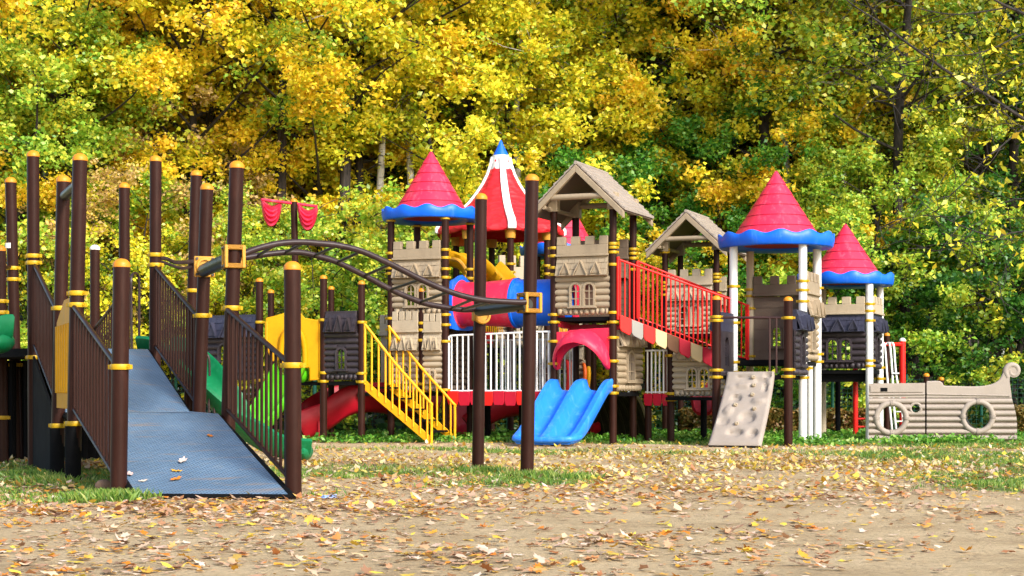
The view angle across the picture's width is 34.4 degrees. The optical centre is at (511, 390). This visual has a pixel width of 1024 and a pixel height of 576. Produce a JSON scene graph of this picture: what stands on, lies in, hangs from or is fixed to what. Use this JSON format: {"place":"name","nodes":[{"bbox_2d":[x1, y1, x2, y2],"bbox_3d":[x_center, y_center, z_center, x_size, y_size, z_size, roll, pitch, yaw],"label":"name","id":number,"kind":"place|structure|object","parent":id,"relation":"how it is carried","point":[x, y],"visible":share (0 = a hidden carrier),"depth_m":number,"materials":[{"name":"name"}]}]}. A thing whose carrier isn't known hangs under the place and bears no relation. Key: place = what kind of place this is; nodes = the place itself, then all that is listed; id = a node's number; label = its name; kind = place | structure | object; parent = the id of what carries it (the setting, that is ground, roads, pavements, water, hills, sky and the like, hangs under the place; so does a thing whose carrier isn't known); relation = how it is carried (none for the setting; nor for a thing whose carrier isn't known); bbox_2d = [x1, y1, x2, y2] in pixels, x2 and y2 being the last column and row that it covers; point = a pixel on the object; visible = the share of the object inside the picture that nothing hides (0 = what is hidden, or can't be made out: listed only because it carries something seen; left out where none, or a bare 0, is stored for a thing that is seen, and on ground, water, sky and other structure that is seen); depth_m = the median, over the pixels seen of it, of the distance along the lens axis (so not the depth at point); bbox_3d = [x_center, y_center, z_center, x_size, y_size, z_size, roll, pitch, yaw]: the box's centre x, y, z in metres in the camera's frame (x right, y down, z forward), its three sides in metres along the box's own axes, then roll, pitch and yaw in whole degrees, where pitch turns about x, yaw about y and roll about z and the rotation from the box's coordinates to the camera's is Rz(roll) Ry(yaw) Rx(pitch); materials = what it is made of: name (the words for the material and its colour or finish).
{"place":"outdoors","nodes":[
{"label":"outdoors","id":0,"kind":"place"},
{"bbox_2d":[0,425,1023,575],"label":"ground","id":1,"kind":"structure","parent":0,"point":[980,561],"depth_m":9.48,"materials":[{"name":"beige sand"}]},
{"bbox_2d":[0,0,170,328],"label":"tree","id":2,"kind":"object","parent":1,"relation":"on","point":[81,141],"visible":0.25,"depth_m":31.97,"materials":[{"name":"yellow plant"}]},
{"bbox_2d":[6,251,173,376],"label":"bush","id":3,"kind":"object","parent":1,"relation":"on","point":[102,270],"visible":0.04,"depth_m":31.73,"materials":[{"name":"green plant"}]},
{"bbox_2d":[0,170,201,462],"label":"play deck","id":4,"kind":"structure","parent":1,"relation":"on","point":[13,405],"depth_m":18.94,"materials":[{"name":"brown paint"}]},
{"bbox_2d":[0,314,14,353],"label":"slide","id":5,"kind":"object","parent":4,"relation":"attached to","point":[7,341],"visible":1,"depth_m":16.83,"materials":[{"name":"green plastic"}]},
{"bbox_2d":[0,2,221,360],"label":"tree","id":6,"kind":"object","parent":1,"relation":"on","point":[45,150],"visible":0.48,"depth_m":31.79,"materials":[{"name":"yellow plant"}]},
{"bbox_2d":[0,0,264,290],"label":"oak tree","id":7,"kind":"object","parent":1,"relation":"on","point":[42,32],"visible":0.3,"depth_m":31.31,"materials":[{"name":"yellow plant"}]},
{"bbox_2d":[0,0,270,309],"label":"tree","id":8,"kind":"object","parent":1,"relation":"on","point":[146,69],"visible":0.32,"depth_m":32.27,"materials":[{"name":"yellow plant"}]},
{"bbox_2d":[0,0,272,249],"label":"oak tree","id":9,"kind":"object","parent":1,"relation":"on","point":[136,99],"visible":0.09,"depth_m":33.30,"materials":[{"name":"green plant"}]},
{"bbox_2d":[17,151,273,342],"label":"tree","id":10,"kind":"object","parent":1,"relation":"on","point":[114,182],"visible":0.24,"depth_m":31.56,"materials":[{"name":"beige plant"}]},
{"bbox_2d":[41,220,269,400],"bbox_3d":[-6.417,-1.150,32.432,4.965,4.380,5.258,0,0,24],"label":"bush","id":11,"kind":"object","parent":1,"relation":"on","point":[141,269],"visible":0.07,"depth_m":31.35,"materials":[{"name":"yellow plant"}]},
{"bbox_2d":[25,150,304,499],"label":"access ramp","id":12,"kind":"structure","parent":1,"relation":"on","point":[123,405],"depth_m":13.96,"materials":[{"name":"brown paint"}]},
{"bbox_2d":[26,0,323,364],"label":"oak tree","id":13,"kind":"object","parent":1,"relation":"on","point":[124,3],"visible":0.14,"depth_m":33.74,"materials":[{"name":"yellow plant"}]},
{"bbox_2d":[0,0,353,412],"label":"oak tree","id":14,"kind":"object","parent":1,"relation":"on","point":[140,122],"visible":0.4,"depth_m":32.64,"materials":[{"name":"yellow plant"}]},
{"bbox_2d":[56,0,323,205],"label":"oak tree","id":15,"kind":"object","parent":1,"relation":"on","point":[220,38],"visible":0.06,"depth_m":34.11,"materials":[{"name":"yellow plant"}]},
{"bbox_2d":[10,0,382,377],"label":"oak tree","id":16,"kind":"object","parent":1,"relation":"on","point":[181,152],"visible":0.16,"depth_m":33.25,"materials":[{"name":"yellow plant"}]},
{"bbox_2d":[19,1,402,411],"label":"oak tree","id":17,"kind":"object","parent":1,"relation":"on","point":[221,205],"visible":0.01,"depth_m":35.40,"materials":[{"name":"yellow plant"}]},
{"bbox_2d":[135,336,312,459],"bbox_3d":[-3.327,0.077,18.874,2.191,1.436,1.025,0,0,16],"label":"curved slide","id":18,"kind":"object","parent":1,"relation":"on","point":[214,385],"visible":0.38,"depth_m":18.63,"materials":[{"name":"green plastic"}]},
{"bbox_2d":[88,4,409,371],"bbox_3d":[-6.538,-3.816,36.503,7.687,9.732,7.671,0,0,-21],"label":"oak tree","id":19,"kind":"object","parent":1,"relation":"on","point":[259,177],"visible":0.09,"depth_m":34.01,"materials":[{"name":"yellow plant"}]},
{"bbox_2d":[148,179,382,396],"bbox_3d":[-5.181,-1.574,32.226,4.239,5.096,4.194,0,0,28],"label":"tree","id":20,"kind":"object","parent":1,"relation":"on","point":[257,214],"visible":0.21,"depth_m":31.82,"materials":[{"name":"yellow plant"}]},
{"bbox_2d":[133,213,408,420],"bbox_3d":[-4.421,-1.166,33.637,6.760,4.890,5.459,0,0,-31],"label":"bush","id":21,"kind":"object","parent":1,"relation":"on","point":[185,240],"visible":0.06,"depth_m":32.24,"materials":[{"name":"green plant"}]},
{"bbox_2d":[245,313,319,441],"bbox_3d":[-3.402,-0.216,26.019,0.897,2.032,3.944,0,0,14],"label":"slide entrance","id":22,"kind":"object","parent":1,"relation":"on","point":[310,334],"visible":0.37,"depth_m":25.90,"materials":[{"name":"yellow plastic"}]},
{"bbox_2d":[208,275,366,442],"bbox_3d":[-3.412,-0.449,26.730,3.031,2.737,1.516,0,0,23],"label":"log playhouse","id":23,"kind":"object","parent":1,"relation":"on","point":[342,330],"visible":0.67,"depth_m":25.82,"materials":[{"name":"brown paint"}]},
{"bbox_2d":[261,198,317,432],"bbox_3d":[-3.587,-1.112,26.867,1.048,4.067,0.500,0,0,-26],"label":"banner post","id":24,"kind":"object","parent":1,"relation":"on","point":[272,213],"visible":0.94,"depth_m":26.84,"materials":[{"name":"brown paint"}]},
{"bbox_2d":[103,0,489,404],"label":"oak tree","id":25,"kind":"object","parent":1,"relation":"on","point":[215,20],"visible":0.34,"depth_m":31.94,"materials":[{"name":"yellow plant"}]},
{"bbox_2d":[152,0,442,313],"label":"oak tree","id":26,"kind":"object","parent":1,"relation":"on","point":[308,155],"visible":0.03,"depth_m":35.02,"materials":[{"name":"yellow plant"}]},
{"bbox_2d":[107,0,510,314],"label":"oak tree","id":27,"kind":"object","parent":1,"relation":"on","point":[293,77],"visible":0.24,"depth_m":33.42,"materials":[{"name":"yellow plant"}]},
{"bbox_2d":[185,175,452,428],"bbox_3d":[-3.848,-1.416,31.689,5.642,4.977,5.976,0,0,-23],"label":"bush","id":28,"kind":"object","parent":1,"relation":"on","point":[319,228],"visible":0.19,"depth_m":30.27,"materials":[{"name":"green plant"}]},
{"bbox_2d":[140,0,570,281],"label":"oak tree","id":29,"kind":"object","parent":1,"relation":"on","point":[345,172],"visible":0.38,"depth_m":32.86,"materials":[{"name":"yellow plant"}]},
{"bbox_2d":[171,0,560,428],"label":"oak tree","id":30,"kind":"object","parent":1,"relation":"on","point":[358,165],"visible":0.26,"depth_m":33.69,"materials":[{"name":"yellow plant"}]},
{"bbox_2d":[192,161,541,472],"bbox_3d":[-1.370,-0.556,15.598,3.057,2.957,1.972,0,0,-19],"label":"overhead ladder","id":31,"kind":"object","parent":1,"relation":"on","point":[234,257],"visible":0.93,"depth_m":15.46,"materials":[{"name":"brown metal"}]},
{"bbox_2d":[241,194,498,430],"bbox_3d":[-2.619,-1.166,32.044,5.459,4.890,6.760,0,0,-3],"label":"bush","id":32,"kind":"object","parent":1,"relation":"on","point":[365,219],"visible":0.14,"depth_m":30.78,"materials":[{"name":"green plant"}]},
{"bbox_2d":[301,382,441,440],"bbox_3d":[-2.465,0.334,27.333,2.707,0.952,0.946,0,0,-32],"label":"red slide","id":33,"kind":"object","parent":1,"relation":"on","point":[342,403],"visible":0.51,"depth_m":26.76,"materials":[{"name":"plastic"}]},
{"bbox_2d":[272,0,507,418],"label":"birch tree","id":34,"kind":"object","parent":1,"relation":"on","point":[380,171],"visible":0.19,"depth_m":34.76,"materials":[{"name":"yellow plant"}]},
{"bbox_2d":[209,0,579,418],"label":"oak tree","id":35,"kind":"object","parent":1,"relation":"on","point":[352,88],"visible":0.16,"depth_m":34.58,"materials":[{"name":"yellow plant"}]},
{"bbox_2d":[215,0,592,379],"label":"oak tree","id":36,"kind":"object","parent":1,"relation":"on","point":[335,181],"visible":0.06,"depth_m":35.03,"materials":[{"name":"yellow plant"}]},
{"bbox_2d":[364,323,455,443],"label":"staircase","id":37,"kind":"structure","parent":1,"relation":"on","point":[403,396],"depth_m":25.57,"materials":[{"name":"yellow metal"}]},
{"bbox_2d":[315,252,521,423],"bbox_3d":[-1.608,-0.839,33.372,5.633,4.074,4.549,0,0,-11],"label":"bush","id":38,"kind":"object","parent":1,"relation":"on","point":[368,357],"visible":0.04,"depth_m":32.51,"materials":[{"name":"green plant"}]},
{"bbox_2d":[322,0,516,240],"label":"birch tree","id":39,"kind":"object","parent":1,"relation":"on","point":[408,161],"visible":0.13,"depth_m":35.37,"materials":[{"name":"yellow plant"}]},
{"bbox_2d":[365,151,474,435],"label":"castle tower","id":40,"kind":"structure","parent":1,"relation":"on","point":[429,198],"depth_m":26.31,"materials":[{"name":"brown paint"}]},
{"bbox_2d":[248,0,669,423],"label":"oak tree","id":41,"kind":"object","parent":1,"relation":"on","point":[560,118],"visible":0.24,"depth_m":33.83,"materials":[{"name":"yellow plant"}]},
{"bbox_2d":[264,0,682,381],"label":"oak tree","id":42,"kind":"object","parent":1,"relation":"on","point":[464,160],"visible":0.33,"depth_m":33.73,"materials":[{"name":"yellow plant"}]},
{"bbox_2d":[449,251,516,281],"bbox_3d":[-0.575,-0.787,27.994,1.000,3.174,1.066,0,0,30],"label":"spiral slide","id":43,"kind":"object","parent":1,"relation":"on","point":[499,271],"visible":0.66,"depth_m":27.90,"materials":[{"name":"yellow plastic"}]},
{"bbox_2d":[449,402,518,435],"bbox_3d":[-0.415,0.396,27.704,1.542,0.808,0.818,0,0,-39],"label":"red slide","id":44,"kind":"object","parent":1,"relation":"on","point":[499,412],"visible":0.38,"depth_m":27.60,"materials":[{"name":"plastic"}]},
{"bbox_2d":[435,140,566,431],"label":"playground tower","id":45,"kind":"structure","parent":1,"relation":"on","point":[501,188],"depth_m":29.03,"materials":[{"name":"red plastic"}]},
{"bbox_2d":[447,331,572,436],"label":"white bridge","id":46,"kind":"structure","parent":1,"relation":"on","point":[501,396],"depth_m":25.96,"materials":[{"name":"paint"}]},
{"bbox_2d":[0,437,1023,506],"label":"grass","id":47,"kind":"structure","parent":1,"relation":"on","point":[85,494],"depth_m":15.49,"materials":[{"name":"green plant"}]},
{"bbox_2d":[0,439,1023,575],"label":"fallen leaves","id":48,"kind":"object","parent":1,"relation":"on","point":[234,565],"depth_m":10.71,"materials":[{"name":"brown plant"}]},
{"bbox_2d":[403,0,643,245],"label":"birch tree","id":49,"kind":"object","parent":1,"relation":"on","point":[559,3],"visible":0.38,"depth_m":34.53,"materials":[{"name":"yellow plant"}]},
{"bbox_2d":[520,218,596,390],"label":"tower","id":50,"kind":"structure","parent":1,"relation":"on","point":[568,235],"depth_m":31.34,"materials":[{"name":"brown paint"}]},
{"bbox_2d":[512,328,612,444],"bbox_3d":[0.746,-0.092,24.445,1.050,1.735,1.825,0,0,23],"label":"double slide","id":51,"kind":"object","parent":1,"relation":"on","point":[564,417],"visible":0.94,"depth_m":24.72,"materials":[{"name":"blue plastic"}]},
{"bbox_2d":[538,334,590,431],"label":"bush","id":52,"kind":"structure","parent":1,"relation":"on","point":[584,352],"depth_m":27.29,"materials":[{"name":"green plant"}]},
{"bbox_2d":[373,0,774,271],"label":"oak tree","id":53,"kind":"object","parent":1,"relation":"on","point":[578,73],"visible":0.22,"depth_m":34.82,"materials":[{"name":"yellow plant"}]},
{"bbox_2d":[538,160,653,443],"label":"gabled tower","id":54,"kind":"structure","parent":1,"relation":"on","point":[587,266],"depth_m":25.27,"materials":[{"name":"brown paint"}]},
{"bbox_2d":[449,275,578,330],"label":"crawl tunnel","id":55,"kind":"structure","parent":54,"relation":"attached to","point":[503,289],"depth_m":26.01,"materials":[{"name":"red plastic"}]},
{"bbox_2d":[616,257,748,366],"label":"sloping bridge","id":56,"kind":"structure","parent":54,"relation":"attached to","point":[638,327],"depth_m":25.15,"materials":[{"name":"red paint"}]},
{"bbox_2d":[171,374,1023,430],"bbox_3d":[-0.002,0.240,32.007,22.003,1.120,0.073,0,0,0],"label":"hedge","id":57,"kind":"object","parent":1,"relation":"on","point":[832,397],"visible":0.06,"depth_m":32.03,"materials":[{"name":"green plant"}]},
{"bbox_2d":[183,398,1023,432],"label":"undergrowth","id":58,"kind":"object","parent":1,"relation":"on","point":[382,424],"visible":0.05,"depth_m":31.54,"materials":[{"name":"green plant"}]},
{"bbox_2d":[463,11,749,363],"bbox_3d":[2.018,-3.704,36.956,7.334,9.476,6.572,0,0,16],"label":"oak tree","id":59,"kind":"object","parent":1,"relation":"on","point":[522,117],"visible":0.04,"depth_m":35.01,"materials":[{"name":"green plant"}]},
{"bbox_2d":[500,0,732,226],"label":"birch tree","id":60,"kind":"object","parent":1,"relation":"on","point":[613,22],"visible":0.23,"depth_m":35.47,"materials":[{"name":"yellow plant"}]},
{"bbox_2d":[488,251,744,416],"bbox_3d":[1.954,-0.839,33.415,4.549,4.074,5.633,0,0,-38],"label":"bush","id":61,"kind":"object","parent":1,"relation":"on","point":[698,264],"visible":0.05,"depth_m":32.25,"materials":[{"name":"green plant"}]},
{"bbox_2d":[507,132,735,391],"bbox_3d":[2.182,-2.389,34.477,5.147,6.833,6.077,0,0,-10],"label":"tree","id":62,"kind":"object","parent":1,"relation":"on","point":[566,160],"visible":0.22,"depth_m":33.61,"materials":[{"name":"green plant"}]},
{"bbox_2d":[469,0,827,409],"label":"oak tree","id":63,"kind":"object","parent":1,"relation":"on","point":[685,39],"visible":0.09,"depth_m":34.33,"materials":[{"name":"yellow plant"}]},
{"bbox_2d":[277,427,1023,445],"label":"weeds","id":64,"kind":"object","parent":1,"relation":"on","point":[503,434],"visible":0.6,"depth_m":25.69,"materials":[{"name":"green plant"}]},
{"bbox_2d":[642,342,683,442],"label":"short bridge","id":65,"kind":"structure","parent":1,"relation":"on","point":[650,396],"depth_m":25.87,"materials":[{"name":"white paint"}]},
{"bbox_2d":[536,0,804,232],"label":"tree","id":66,"kind":"object","parent":1,"relation":"on","point":[733,155],"visible":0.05,"depth_m":37.26,"materials":[{"name":"green plant"}]},
{"bbox_2d":[645,209,745,431],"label":"gabled tower","id":67,"kind":"structure","parent":1,"relation":"on","point":[679,235],"depth_m":29.82,"materials":[{"name":"brown paint"}]},
{"bbox_2d":[665,347,725,442],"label":"log wall","id":68,"kind":"structure","parent":1,"relation":"on","point":[680,366],"depth_m":25.59,"materials":[{"name":"brown paint"}]},
{"bbox_2d":[595,60,823,423],"bbox_3d":[3.564,-2.873,35.041,5.756,7.706,5.842,0,0,-11],"label":"tree","id":69,"kind":"object","parent":1,"relation":"on","point":[684,132],"visible":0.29,"depth_m":33.92,"materials":[{"name":"green plant"}]},
{"bbox_2d":[597,227,832,426],"bbox_3d":[3.612,-1.061,33.349,5.020,4.181,4.739,0,0,-22],"label":"bush","id":70,"kind":"object","parent":1,"relation":"on","point":[601,375],"visible":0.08,"depth_m":32.61,"materials":[{"name":"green plant"}]},
{"bbox_2d":[519,0,925,275],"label":"oak tree","id":71,"kind":"object","parent":1,"relation":"on","point":[695,59],"visible":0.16,"depth_m":34.16,"materials":[{"name":"yellow plant"}]},
{"bbox_2d":[583,0,882,325],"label":"oak tree","id":72,"kind":"object","parent":1,"relation":"on","point":[707,90],"visible":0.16,"depth_m":34.69,"materials":[{"name":"yellow plant"}]},
{"bbox_2d":[708,295,799,447],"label":"climbing wall","id":73,"kind":"structure","parent":1,"relation":"on","point":[740,410],"depth_m":23.96,"materials":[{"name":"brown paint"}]},
{"bbox_2d":[709,312,733,374],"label":"log wall","id":74,"kind":"structure","parent":73,"relation":"attached to","point":[727,345],"depth_m":24.96,"materials":[{"name":"grey plastic"}]},
{"bbox_2d":[593,0,950,389],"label":"oak tree","id":75,"kind":"object","parent":1,"relation":"on","point":[716,192],"visible":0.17,"depth_m":33.46,"materials":[{"name":"yellow plant"}]},
{"bbox_2d":[678,407,865,432],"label":"hedge","id":76,"kind":"object","parent":1,"relation":"on","point":[690,417],"visible":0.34,"depth_m":30.40,"materials":[{"name":"green plant"}]},
{"bbox_2d":[718,171,834,437],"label":"cone tower","id":77,"kind":"structure","parent":1,"relation":"on","point":[776,220],"depth_m":25.33,"materials":[{"name":"white paint"}]},
{"bbox_2d":[793,309,815,375],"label":"log wall","id":78,"kind":"structure","parent":77,"relation":"attached to","point":[803,323],"depth_m":24.29,"materials":[{"name":"grey plastic"}]},
{"bbox_2d":[652,0,900,407],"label":"birch tree","id":79,"kind":"object","parent":1,"relation":"on","point":[811,83],"visible":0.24,"depth_m":34.23,"materials":[{"name":"yellow plant"}]},
{"bbox_2d":[649,220,908,409],"bbox_3d":[5.305,-1.150,33.263,5.258,4.380,4.965,0,0,20],"label":"bush","id":80,"kind":"object","parent":1,"relation":"on","point":[775,403],"visible":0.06,"depth_m":32.32,"materials":[{"name":"green plant"}]},
{"bbox_2d":[574,0,996,368],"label":"oak tree","id":81,"kind":"object","parent":1,"relation":"on","point":[806,31],"visible":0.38,"depth_m":32.77,"materials":[{"name":"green plant"}]},
{"bbox_2d":[660,6,986,297],"bbox_3d":[7.314,-5.701,37.625,8.251,13.411,8.036,0,0,-27],"label":"oak tree","id":82,"kind":"object","parent":1,"relation":"on","point":[803,100],"visible":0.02,"depth_m":34.20,"materials":[{"name":"green plant"}]},
{"bbox_2d":[623,0,1023,284],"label":"tree","id":83,"kind":"object","parent":1,"relation":"on","point":[977,108],"visible":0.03,"depth_m":35.84,"materials":[{"name":"green plant"}]},
{"bbox_2d":[702,268,950,408],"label":"bush","id":84,"kind":"object","parent":1,"relation":"on","point":[885,305],"visible":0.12,"depth_m":32.93,"materials":[{"name":"green plant"}]},
{"bbox_2d":[720,0,936,393],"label":"birch tree","id":85,"kind":"object","parent":1,"relation":"on","point":[844,4],"visible":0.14,"depth_m":34.37,"materials":[{"name":"green plant"}]},
{"bbox_2d":[680,0,989,404],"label":"oak tree","id":86,"kind":"object","parent":1,"relation":"on","point":[772,121],"visible":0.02,"depth_m":35.31,"materials":[{"name":"green plant"}]},
{"bbox_2d":[652,0,1023,380],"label":"oak tree","id":87,"kind":"object","parent":1,"relation":"on","point":[809,11],"visible":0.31,"depth_m":33.49,"materials":[{"name":"green plant"}]},
{"bbox_2d":[797,224,893,438],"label":"cone tower","id":88,"kind":"structure","parent":1,"relation":"on","point":[846,263],"depth_m":26.77,"materials":[{"name":"white paint"}]},
{"bbox_2d":[695,0,1023,409],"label":"oak tree","id":89,"kind":"object","parent":1,"relation":"on","point":[897,145],"visible":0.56,"depth_m":31.87,"materials":[{"name":"green plant"}]},
{"bbox_2d":[785,0,958,382],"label":"birch tree","id":90,"kind":"object","parent":1,"relation":"on","point":[877,15],"visible":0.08,"depth_m":34.68,"materials":[{"name":"green plant"}]},
{"bbox_2d":[743,124,1008,407],"bbox_3d":[6.945,-2.167,33.234,5.299,6.370,5.242,0,0,-32],"label":"tree","id":91,"kind":"object","parent":1,"relation":"on","point":[890,190],"visible":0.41,"depth_m":32.47,"materials":[{"name":"green plant"}]},
{"bbox_2d":[738,198,1023,428],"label":"bush","id":92,"kind":"object","parent":1,"relation":"on","point":[932,343],"visible":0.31,"depth_m":31.75,"materials":[{"name":"green plant"}]},
{"bbox_2d":[765,41,1020,383],"bbox_3d":[7.957,-3.073,34.552,5.652,8.149,6.308,0,0,7],"label":"tree","id":93,"kind":"object","parent":1,"relation":"on","point":[857,201],"visible":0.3,"depth_m":33.38,"materials":[{"name":"green plant"}]},
{"bbox_2d":[780,0,1023,381],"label":"tree","id":94,"kind":"object","parent":1,"relation":"on","point":[990,174],"visible":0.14,"depth_m":34.41,"materials":[{"name":"green plant"}]},
{"bbox_2d":[806,0,1023,320],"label":"overhanging tree","id":95,"kind":"object","parent":1,"relation":"on","point":[1014,99],"visible":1,"depth_m":13.95,"materials":[{"name":"yellow plant"}]},
{"bbox_2d":[832,36,1023,392],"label":"tree","id":96,"kind":"object","parent":1,"relation":"on","point":[988,121],"visible":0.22,"depth_m":33.78,"materials":[{"name":"green plant"}]},
{"bbox_2d":[833,0,1023,423],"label":"oak tree","id":97,"kind":"object","parent":1,"relation":"on","point":[1013,146],"visible":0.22,"depth_m":33.65,"materials":[{"name":"green plant"}]},
{"bbox_2d":[849,232,1023,418],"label":"bush","id":98,"kind":"object","parent":1,"relation":"on","point":[953,316],"visible":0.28,"depth_m":32.44,"materials":[{"name":"green plant"}]},
{"bbox_2d":[869,362,1020,440],"bbox_3d":[6.840,0.233,26.759,2.412,1.373,1.377,0,0,0],"label":"ship panel","id":99,"kind":"object","parent":1,"relation":"on","point":[944,409],"visible":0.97,"depth_m":26.12,"materials":[{"name":"brown paint"}]},
{"bbox_2d":[889,193,1023,404],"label":"bush","id":100,"kind":"object","parent":1,"relation":"on","point":[950,277],"visible":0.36,"depth_m":31.91,"materials":[{"name":"green plant"}]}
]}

